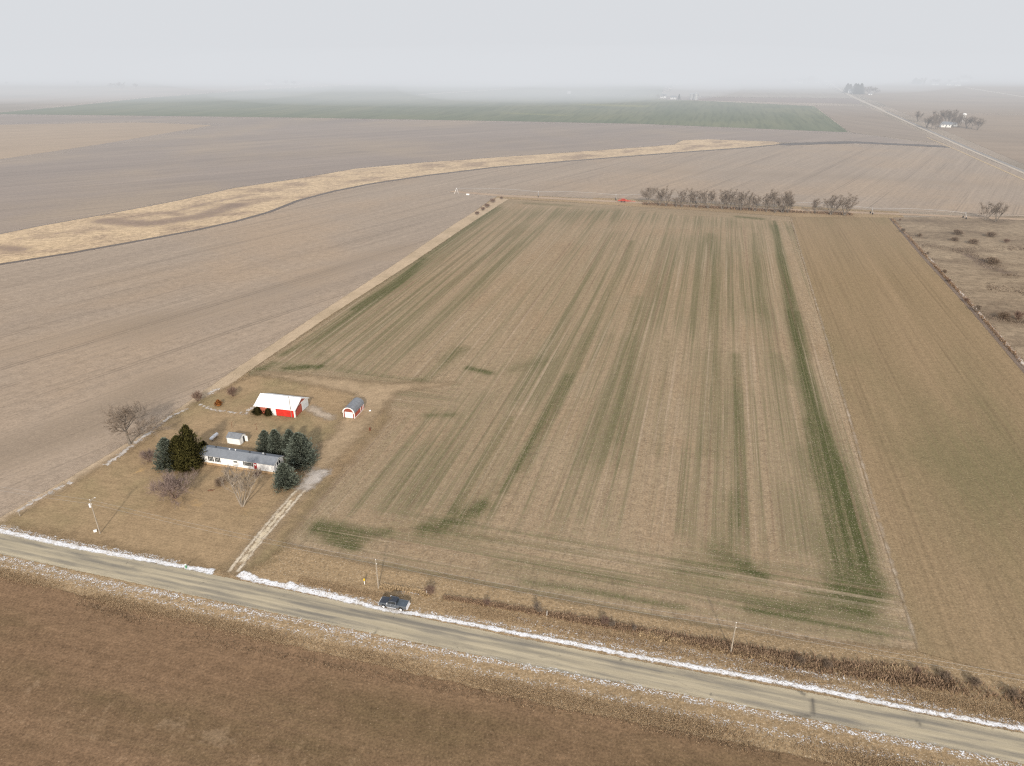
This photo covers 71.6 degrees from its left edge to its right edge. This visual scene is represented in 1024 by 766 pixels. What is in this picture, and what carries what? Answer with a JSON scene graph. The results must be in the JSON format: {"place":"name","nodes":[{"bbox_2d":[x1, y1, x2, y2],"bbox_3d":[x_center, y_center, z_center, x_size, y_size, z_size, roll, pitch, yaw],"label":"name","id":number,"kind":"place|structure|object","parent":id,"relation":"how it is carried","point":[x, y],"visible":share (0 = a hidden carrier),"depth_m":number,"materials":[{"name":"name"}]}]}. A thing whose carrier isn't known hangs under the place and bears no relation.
{"place":"outdoors","nodes":[
{"label":"outdoors","id":0,"kind":"place"},
{"bbox_2d":[0,376,386,572],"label":"lawn","id":1,"kind":"structure","parent":0,"point":[114,487],"depth_m":190.66,"materials":[{"name":"plant"}]},
{"bbox_2d":[16,481,72,511],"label":"snow patch","id":2,"kind":"object","parent":1,"relation":"on","point":[33,500],"visible":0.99,"depth_m":190.62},
{"bbox_2d":[88,497,100,533],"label":"utility pole","id":3,"kind":"object","parent":1,"relation":"on","point":[90,505],"visible":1,"depth_m":174.13,"materials":[{"name":"brown wood"}]},
{"bbox_2d":[102,431,153,465],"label":"snow patch","id":4,"kind":"object","parent":1,"relation":"on","point":[128,447],"visible":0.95,"depth_m":213.43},
{"bbox_2d":[226,432,247,444],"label":"storage shed","id":5,"kind":"structure","parent":1,"relation":"on","point":[236,438],"depth_m":215.56,"materials":[{"name":"white paint"}]},
{"bbox_2d":[200,445,283,473],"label":"mobile home","id":6,"kind":"object","parent":1,"relation":"on","point":[268,463],"visible":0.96,"depth_m":202.82,"materials":[{"name":"white"}]},
{"bbox_2d":[254,393,308,417],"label":"red barn","id":7,"kind":"structure","parent":1,"relation":"on","point":[278,404],"depth_m":232.70,"materials":[{"name":"metal"}]},
{"bbox_2d":[276,409,293,416],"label":"sliding door","id":8,"kind":"structure","parent":7,"relation":"in","point":[279,412],"depth_m":231.32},
{"bbox_2d":[297,467,330,489],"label":"gravel turnaround","id":9,"kind":"structure","parent":1,"relation":"on","point":[312,479],"depth_m":198.95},
{"bbox_2d":[305,406,334,419],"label":"gravel apron","id":10,"kind":"object","parent":1,"relation":"on","point":[316,411],"visible":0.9,"depth_m":234.56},
{"bbox_2d":[0,198,507,533],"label":"boundary strip","id":11,"kind":"object","parent":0,"point":[282,342],"visible":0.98,"depth_m":296.48,"materials":[{"name":"plant"}]},
{"bbox_2d":[227,486,299,571],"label":"driveway","id":12,"kind":"structure","parent":0,"point":[252,541],"depth_m":176.45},
{"bbox_2d":[239,500,291,561],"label":"gravel infill","id":13,"kind":"object","parent":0,"point":[254,546],"visible":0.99,"depth_m":176.63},
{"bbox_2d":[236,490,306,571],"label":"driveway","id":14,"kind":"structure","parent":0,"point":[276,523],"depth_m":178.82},
{"bbox_2d":[0,144,673,233],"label":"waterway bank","id":15,"kind":"structure","parent":0,"point":[282,180],"depth_m":607.57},
{"bbox_2d":[230,372,453,573],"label":"farmyard tracks","id":16,"kind":"object","parent":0,"point":[374,396],"visible":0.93,"depth_m":231.44},
{"bbox_2d":[342,397,363,418],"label":"barn","id":17,"kind":"structure","parent":16,"relation":"on","point":[354,408],"depth_m":231.17,"materials":[{"name":"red metal"}]},
{"bbox_2d":[0,139,779,262],"bbox_3d":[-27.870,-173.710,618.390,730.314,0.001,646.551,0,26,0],"label":"grassed waterway","id":18,"kind":"object","parent":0,"point":[211,209],"visible":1,"depth_m":534.46,"materials":[{"name":"beige plant"}]},
{"bbox_2d":[0,144,779,264],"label":"waterway ditch","id":19,"kind":"object","parent":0,"point":[280,207],"visible":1,"depth_m":524.69,"materials":[{"name":"plant"}]},
{"bbox_2d":[0,79,846,131],"bbox_3d":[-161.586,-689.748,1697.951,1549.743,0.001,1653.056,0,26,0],"label":"distant wheat field","id":20,"kind":"structure","parent":0,"point":[635,101],"depth_m":1397.26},
{"bbox_2d":[0,114,942,232],"bbox_3d":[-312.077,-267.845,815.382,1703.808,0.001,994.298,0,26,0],"label":"distant soil field","id":21,"kind":"structure","parent":0,"point":[218,154],"depth_m":817.16,"materials":[{"name":"soil"}]},
{"bbox_2d":[0,122,210,158],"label":"fallow patch","id":22,"kind":"object","parent":21,"relation":"on","point":[16,140],"visible":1,"depth_m":951.82,"materials":[{"name":"soil"}]},
{"bbox_2d":[0,564,961,765],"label":"bottom field","id":23,"kind":"structure","parent":0,"point":[79,686],"depth_m":129.38,"materials":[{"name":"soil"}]},
{"bbox_2d":[75,598,780,763],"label":"field stubble tufts","id":24,"kind":"object","parent":23,"relation":"on","point":[94,605],"visible":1,"depth_m":136.46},
{"bbox_2d":[0,144,1023,517],"bbox_3d":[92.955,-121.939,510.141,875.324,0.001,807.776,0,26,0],"label":"harvested field","id":25,"kind":"structure","parent":0,"point":[166,326],"depth_m":383.16,"materials":[{"name":"soil"}]},
{"bbox_2d":[0,195,1023,765],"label":"roadside grass","id":26,"kind":"structure","parent":0,"point":[286,563],"depth_m":142.88,"materials":[{"name":"plant"}]},
{"bbox_2d":[375,559,378,588],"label":"utility pole","id":27,"kind":"object","parent":26,"relation":"on","point":[377,574],"visible":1,"depth_m":157.17,"materials":[{"name":"brown wood"}]},
{"bbox_2d":[4,487,1011,673],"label":"power line","id":28,"kind":"object","parent":27,"relation":"attached to","point":[537,590],"visible":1,"depth_m":146.94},
{"bbox_2d":[12,492,1023,680],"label":"power line","id":29,"kind":"object","parent":27,"relation":"attached to","point":[540,595],"visible":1,"depth_m":147.22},
{"bbox_2d":[379,583,428,597],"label":"straw grass","id":30,"kind":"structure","parent":26,"relation":"on","point":[402,588],"depth_m":158.31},
{"bbox_2d":[422,584,435,594],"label":"ditch shrub","id":31,"kind":"object","parent":26,"relation":"on","point":[429,590],"visible":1,"depth_m":156.22,"materials":[{"name":"brown plant"}]},
{"bbox_2d":[296,575,1023,731],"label":"verge grass","id":32,"kind":"structure","parent":26,"relation":"on","point":[971,706],"depth_m":141.41,"materials":[{"name":"plant"}]},
{"bbox_2d":[354,600,1023,730],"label":"snow strip","id":33,"kind":"object","parent":26,"relation":"on","point":[785,683],"visible":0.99,"depth_m":138.67,"materials":[{"name":"snow"}]},
{"bbox_2d":[513,617,913,697],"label":"snow speckle","id":34,"kind":"object","parent":26,"relation":"on","point":[749,659],"visible":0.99,"depth_m":139.11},
{"bbox_2d":[443,595,1023,713],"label":"ditch weeds","id":35,"kind":"object","parent":26,"relation":"on","point":[921,677],"visible":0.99,"depth_m":140.11,"materials":[{"name":"plant"}]},
{"bbox_2d":[639,629,912,681],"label":"straw grass","id":36,"kind":"structure","parent":26,"relation":"on","point":[652,635],"depth_m":140.97,"materials":[{"name":"plant"}]},
{"bbox_2d":[570,674,1016,765],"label":"snow speckle","id":37,"kind":"object","parent":26,"relation":"on","point":[803,723],"visible":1,"depth_m":127.24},
{"bbox_2d":[795,656,804,668],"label":"ditch shrub","id":38,"kind":"object","parent":26,"relation":"on","point":[799,660],"visible":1,"depth_m":139.14,"materials":[{"name":"brown plant"}]},
{"bbox_2d":[938,669,953,682],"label":"ditch shrub","id":39,"kind":"object","parent":26,"relation":"on","point":[946,674],"visible":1,"depth_m":135.58,"materials":[{"name":"brown plant"}]},
{"bbox_2d":[967,675,983,687],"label":"ditch shrub","id":40,"kind":"object","parent":26,"relation":"on","point":[977,681],"visible":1,"depth_m":134.34,"materials":[{"name":"brown plant"}]},
{"bbox_2d":[1005,687,1020,697],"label":"ditch shrub","id":41,"kind":"object","parent":26,"relation":"on","point":[1013,693],"visible":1,"depth_m":131.95,"materials":[{"name":"brown plant"}]},
{"bbox_2d":[0,48,1023,216],"bbox_3d":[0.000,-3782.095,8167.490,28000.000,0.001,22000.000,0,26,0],"label":"ground","id":42,"kind":"structure","parent":0,"point":[95,72],"depth_m":3472.86,"materials":[{"name":"soil"}]},
{"bbox_2d":[98,400,178,444],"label":"bare tree","id":43,"kind":"object","parent":42,"relation":"on","point":[126,413],"visible":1,"depth_m":213.08,"materials":[{"name":"grey plant"}]},
{"bbox_2d":[138,448,159,465],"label":"bare shrub","id":44,"kind":"object","parent":42,"relation":"on","point":[149,453],"visible":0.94,"depth_m":204.90,"materials":[{"name":"brown plant"}]},
{"bbox_2d":[151,437,176,472],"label":"blue spruce","id":45,"kind":"object","parent":42,"relation":"on","point":[162,445],"visible":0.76,"depth_m":200.55,"materials":[{"name":"grey plant"}]},
{"bbox_2d":[143,467,199,506],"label":"bare tree","id":46,"kind":"object","parent":42,"relation":"on","point":[169,486],"visible":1,"depth_m":186.72,"materials":[{"name":"brown plant"}]},
{"bbox_2d":[164,424,205,472],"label":"juniper tree","id":47,"kind":"object","parent":42,"relation":"on","point":[185,448],"visible":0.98,"depth_m":199.81,"materials":[{"name":"green plant"}]},
{"bbox_2d":[191,390,202,401],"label":"bare shrub","id":48,"kind":"object","parent":42,"relation":"on","point":[195,397],"visible":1,"depth_m":240.71,"materials":[{"name":"brown plant"}]},
{"bbox_2d":[213,476,225,486],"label":"bare shrub","id":49,"kind":"object","parent":42,"relation":"on","point":[218,482],"visible":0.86,"depth_m":194.81,"materials":[{"name":"brown plant"}]},
{"bbox_2d":[224,385,237,395],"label":"bare shrub","id":50,"kind":"object","parent":42,"relation":"on","point":[231,390],"visible":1,"depth_m":243.69,"materials":[{"name":"brown plant"}]},
{"bbox_2d":[217,464,263,506],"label":"bare tree","id":51,"kind":"object","parent":42,"relation":"on","point":[233,481],"visible":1,"depth_m":183.53,"materials":[{"name":"brown plant"}]},
{"bbox_2d":[251,407,261,415],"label":"yew bush","id":52,"kind":"object","parent":42,"relation":"on","point":[256,411],"visible":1,"depth_m":232.34,"materials":[{"name":"green plant"}]},
{"bbox_2d":[254,430,275,452],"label":"blue spruce","id":53,"kind":"object","parent":42,"relation":"on","point":[262,439],"visible":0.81,"depth_m":209.87,"materials":[{"name":"grey plant"}]},
{"bbox_2d":[266,429,284,454],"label":"blue spruce","id":54,"kind":"object","parent":42,"relation":"on","point":[274,436],"visible":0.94,"depth_m":208.40,"materials":[{"name":"grey plant"}]},
{"bbox_2d":[278,429,292,454],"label":"blue spruce","id":55,"kind":"object","parent":42,"relation":"on","point":[287,435],"visible":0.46,"depth_m":208.00,"materials":[{"name":"grey plant"}]},
{"bbox_2d":[271,462,301,492],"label":"blue spruce","id":56,"kind":"object","parent":42,"relation":"on","point":[285,475],"visible":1,"depth_m":193.37,"materials":[{"name":"grey plant"}]},
{"bbox_2d":[280,432,319,472],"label":"blue spruce","id":57,"kind":"object","parent":42,"relation":"on","point":[300,450],"visible":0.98,"depth_m":202.74,"materials":[{"name":"grey plant"}]},
{"bbox_2d":[636,70,651,73],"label":"farm building","id":58,"kind":"structure","parent":42,"relation":"on","point":[643,71],"depth_m":2860.49,"materials":[{"name":"white paint"}]},
{"bbox_2d":[639,186,656,203],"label":"bare tree","id":59,"kind":"object","parent":42,"relation":"on","point":[647,193],"visible":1,"depth_m":533.27,"materials":[{"name":"brown plant"}]},
{"bbox_2d":[652,187,668,205],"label":"bare tree","id":60,"kind":"object","parent":42,"relation":"on","point":[659,197],"visible":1,"depth_m":531.19,"materials":[{"name":"grey plant"}]},
{"bbox_2d":[657,185,674,205],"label":"bare tree","id":61,"kind":"object","parent":42,"relation":"on","point":[668,197],"visible":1,"depth_m":528.17,"materials":[{"name":"grey plant"}]},
{"bbox_2d":[676,188,688,206],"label":"bare tree","id":62,"kind":"object","parent":42,"relation":"on","point":[682,194],"visible":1,"depth_m":526.40,"materials":[{"name":"grey plant"}]},
{"bbox_2d":[689,188,707,207],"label":"bare tree","id":63,"kind":"object","parent":42,"relation":"on","point":[695,199],"visible":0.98,"depth_m":523.51,"materials":[{"name":"grey plant"}]},
{"bbox_2d":[700,189,716,207],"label":"bare tree","id":64,"kind":"object","parent":42,"relation":"on","point":[709,199],"visible":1,"depth_m":521.03,"materials":[{"name":"grey plant"}]},
{"bbox_2d":[714,189,732,208],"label":"bare tree","id":65,"kind":"object","parent":42,"relation":"on","point":[723,199],"visible":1,"depth_m":519.99,"materials":[{"name":"grey plant"}]},
{"bbox_2d":[721,189,737,208],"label":"bare tree","id":66,"kind":"object","parent":42,"relation":"on","point":[728,197],"visible":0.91,"depth_m":519.41,"materials":[{"name":"grey plant"}]},
{"bbox_2d":[728,189,749,209],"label":"bare tree","id":67,"kind":"object","parent":42,"relation":"on","point":[733,198],"visible":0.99,"depth_m":516.23,"materials":[{"name":"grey plant"}]},
{"bbox_2d":[735,191,750,210],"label":"bare tree","id":68,"kind":"object","parent":42,"relation":"on","point":[739,200],"visible":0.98,"depth_m":515.02,"materials":[{"name":"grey plant"}]},
{"bbox_2d":[745,192,762,210],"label":"bare tree","id":69,"kind":"object","parent":42,"relation":"on","point":[758,199],"visible":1,"depth_m":513.18,"materials":[{"name":"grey plant"}]},
{"bbox_2d":[764,190,790,212],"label":"bare tree","id":70,"kind":"object","parent":42,"relation":"on","point":[772,196],"visible":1,"depth_m":507.40,"materials":[{"name":"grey plant"}]},
{"bbox_2d":[771,189,793,212],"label":"bare tree","id":71,"kind":"object","parent":42,"relation":"on","point":[788,199],"visible":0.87,"depth_m":506.71,"materials":[{"name":"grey plant"}]},
{"bbox_2d":[776,195,794,212],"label":"bare tree","id":72,"kind":"object","parent":42,"relation":"on","point":[791,204],"visible":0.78,"depth_m":509.60,"materials":[{"name":"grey plant"}]},
{"bbox_2d":[811,198,824,212],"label":"bare tree","id":73,"kind":"object","parent":42,"relation":"on","point":[815,205],"visible":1,"depth_m":507.00,"materials":[{"name":"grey plant"}]},
{"bbox_2d":[823,193,847,214],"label":"bare tree","id":74,"kind":"object","parent":42,"relation":"on","point":[832,202],"visible":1,"depth_m":502.39,"materials":[{"name":"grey plant"}]},
{"bbox_2d":[837,193,857,215],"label":"bare tree","id":75,"kind":"object","parent":42,"relation":"on","point":[847,205],"visible":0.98,"depth_m":498.75,"materials":[{"name":"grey plant"}]},
{"bbox_2d":[931,113,945,129],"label":"bare tree","id":76,"kind":"object","parent":42,"relation":"on","point":[938,121],"visible":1,"depth_m":1002.97,"materials":[{"name":"grey plant"}]},
{"bbox_2d":[974,117,986,129],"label":"bare tree","id":77,"kind":"object","parent":42,"relation":"on","point":[977,122],"visible":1,"depth_m":995.09,"materials":[{"name":"grey plant"}]},
{"bbox_2d":[978,202,997,219],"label":"bare tree","id":78,"kind":"object","parent":42,"relation":"on","point":[982,207],"visible":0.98,"depth_m":487.55,"materials":[{"name":"grey plant"}]},
{"bbox_2d":[984,256,1001,263],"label":"pasture shrub","id":79,"kind":"object","parent":42,"relation":"on","point":[994,260],"visible":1,"depth_m":391.79,"materials":[{"name":"brown plant"}]},
{"bbox_2d":[993,201,1010,221],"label":"bare tree","id":80,"kind":"object","parent":42,"relation":"on","point":[999,208],"visible":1,"depth_m":482.35,"materials":[{"name":"grey plant"}]},
{"bbox_2d":[996,311,1011,319],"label":"pasture shrub","id":81,"kind":"object","parent":42,"relation":"on","point":[1005,315],"visible":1,"depth_m":313.10,"materials":[{"name":"brown plant"}]},
{"bbox_2d":[0,533,1023,763],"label":"road","id":82,"kind":"structure","parent":0,"point":[1002,744],"depth_m":141.81,"materials":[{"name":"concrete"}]},
{"bbox_2d":[0,525,179,562],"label":"snow speckle","id":83,"kind":"object","parent":82,"relation":"on","point":[88,545],"visible":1,"depth_m":172.37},
{"bbox_2d":[0,529,212,574],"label":"snow strip","id":84,"kind":"object","parent":82,"relation":"on","point":[62,544],"visible":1,"depth_m":170.68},
{"bbox_2d":[0,556,567,674],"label":"snow speckle","id":85,"kind":"object","parent":82,"relation":"on","point":[91,578],"visible":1,"depth_m":150.75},
{"bbox_2d":[284,581,298,590],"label":"snow patch","id":86,"kind":"object","parent":82,"relation":"on","point":[291,585],"visible":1,"depth_m":159.65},
{"bbox_2d":[241,577,356,602],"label":"snow strip","id":87,"kind":"object","parent":82,"relation":"on","point":[323,594],"visible":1,"depth_m":157.91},
{"bbox_2d":[237,571,257,581],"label":"snow patch","id":88,"kind":"object","parent":87,"relation":"on","point":[244,574],"visible":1,"depth_m":162.34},
{"bbox_2d":[378,596,410,610],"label":"pickup truck","id":89,"kind":"object","parent":82,"relation":"on","point":[394,602],"visible":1,"depth_m":152.62,"materials":[{"name":"grey paint"}]},
{"bbox_2d":[2,562,966,765],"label":"snow speckle","id":90,"kind":"object","parent":82,"relation":"on","point":[489,671],"visible":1,"depth_m":136.91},
{"bbox_2d":[299,584,1022,724],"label":"snow speckle","id":91,"kind":"object","parent":82,"relation":"on","point":[670,657],"visible":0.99,"depth_m":140.35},
{"bbox_2d":[0,0,1023,47],"label":"sky","id":92,"kind":"structure","parent":0,"point":[23,23],"materials":[{"name":"grey"}]},
{"bbox_2d":[249,199,916,649],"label":"regrowth field","id":93,"kind":"structure","parent":0,"point":[639,409],"depth_m":224.87,"materials":[{"name":"plant"}]},
{"bbox_2d":[454,187,966,218],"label":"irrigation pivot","id":94,"kind":"object","parent":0,"point":[696,203],"visible":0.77,"depth_m":543.61,"materials":[{"name":"metal"}]},
{"bbox_2d":[450,191,1023,219],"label":"field margin","id":95,"kind":"object","parent":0,"point":[734,206],"visible":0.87,"depth_m":527.94,"materials":[{"name":"plant"}]},
{"bbox_2d":[643,202,852,215],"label":"grass strip","id":96,"kind":"object","parent":95,"relation":"on","point":[758,209],"visible":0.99,"depth_m":519.98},
{"bbox_2d":[667,80,852,97],"bbox_3d":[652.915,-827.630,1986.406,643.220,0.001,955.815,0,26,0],"label":"pale field","id":97,"kind":"structure","parent":0,"point":[709,88],"depth_m":1883.89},
{"bbox_2d":[665,97,860,103],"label":"brown field","id":98,"kind":"structure","parent":0,"point":[828,100],"depth_m":1546.97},
{"bbox_2d":[791,220,914,635],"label":"field boundary","id":99,"kind":"object","parent":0,"point":[894,571],"visible":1,"depth_m":193.23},
{"bbox_2d":[780,141,944,146],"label":"swale","id":100,"kind":"structure","parent":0,"point":[841,142],"depth_m":865.88,"materials":[{"name":"plant"}]},
{"bbox_2d":[816,106,941,142],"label":"tilled field","id":101,"kind":"structure","parent":0,"point":[861,119],"depth_m":1082.62,"materials":[{"name":"soil"}]},
{"bbox_2d":[790,217,1023,679],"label":"olive field","id":102,"kind":"structure","parent":0,"point":[930,377],"depth_m":224.28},
{"bbox_2d":[828,82,1023,173],"bbox_3d":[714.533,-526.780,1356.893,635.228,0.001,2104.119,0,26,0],"label":"country road","id":103,"kind":"structure","parent":0,"point":[850,95],"depth_m":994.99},
{"bbox_2d":[836,82,1023,163],"bbox_3d":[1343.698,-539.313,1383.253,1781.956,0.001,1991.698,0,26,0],"label":"field","id":104,"kind":"structure","parent":0,"point":[999,131],"depth_m":1397.36,"materials":[{"name":"soil"}]},
{"bbox_2d":[889,218,1023,372],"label":"fence line","id":105,"kind":"object","parent":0,"point":[1014,359],"visible":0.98,"depth_m":326.68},
{"bbox_2d":[899,227,1023,365],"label":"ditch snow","id":106,"kind":"structure","parent":105,"relation":"on","point":[1021,362],"depth_m":314.79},
{"bbox_2d":[891,218,1023,364],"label":"waterway edge grass","id":107,"kind":"structure","parent":0,"point":[968,302],"depth_m":342.60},
{"bbox_2d":[894,216,1023,361],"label":"pasture","id":108,"kind":"structure","parent":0,"point":[971,280],"depth_m":402.71,"materials":[{"name":"plant"}]},
{"bbox_2d":[922,243,1023,253],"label":"pasture brush","id":109,"kind":"object","parent":108,"relation":"on","point":[924,244],"visible":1,"depth_m":423.21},
{"bbox_2d":[953,249,1020,275],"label":"pasture brush","id":110,"kind":"object","parent":108,"relation":"on","point":[982,260],"visible":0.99,"depth_m":396.19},
{"bbox_2d":[987,313,1023,324],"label":"pasture brush","id":111,"kind":"object","parent":108,"relation":"on","point":[1011,319],"visible":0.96,"depth_m":312.82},
{"bbox_2d":[987,282,1023,295],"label":"pasture brush","id":112,"kind":"object","parent":108,"relation":"on","point":[1005,289],"visible":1,"depth_m":352.41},
{"bbox_2d":[926,137,1023,179],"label":"road edge grass","id":113,"kind":"structure","parent":0,"point":[979,160],"depth_m":733.50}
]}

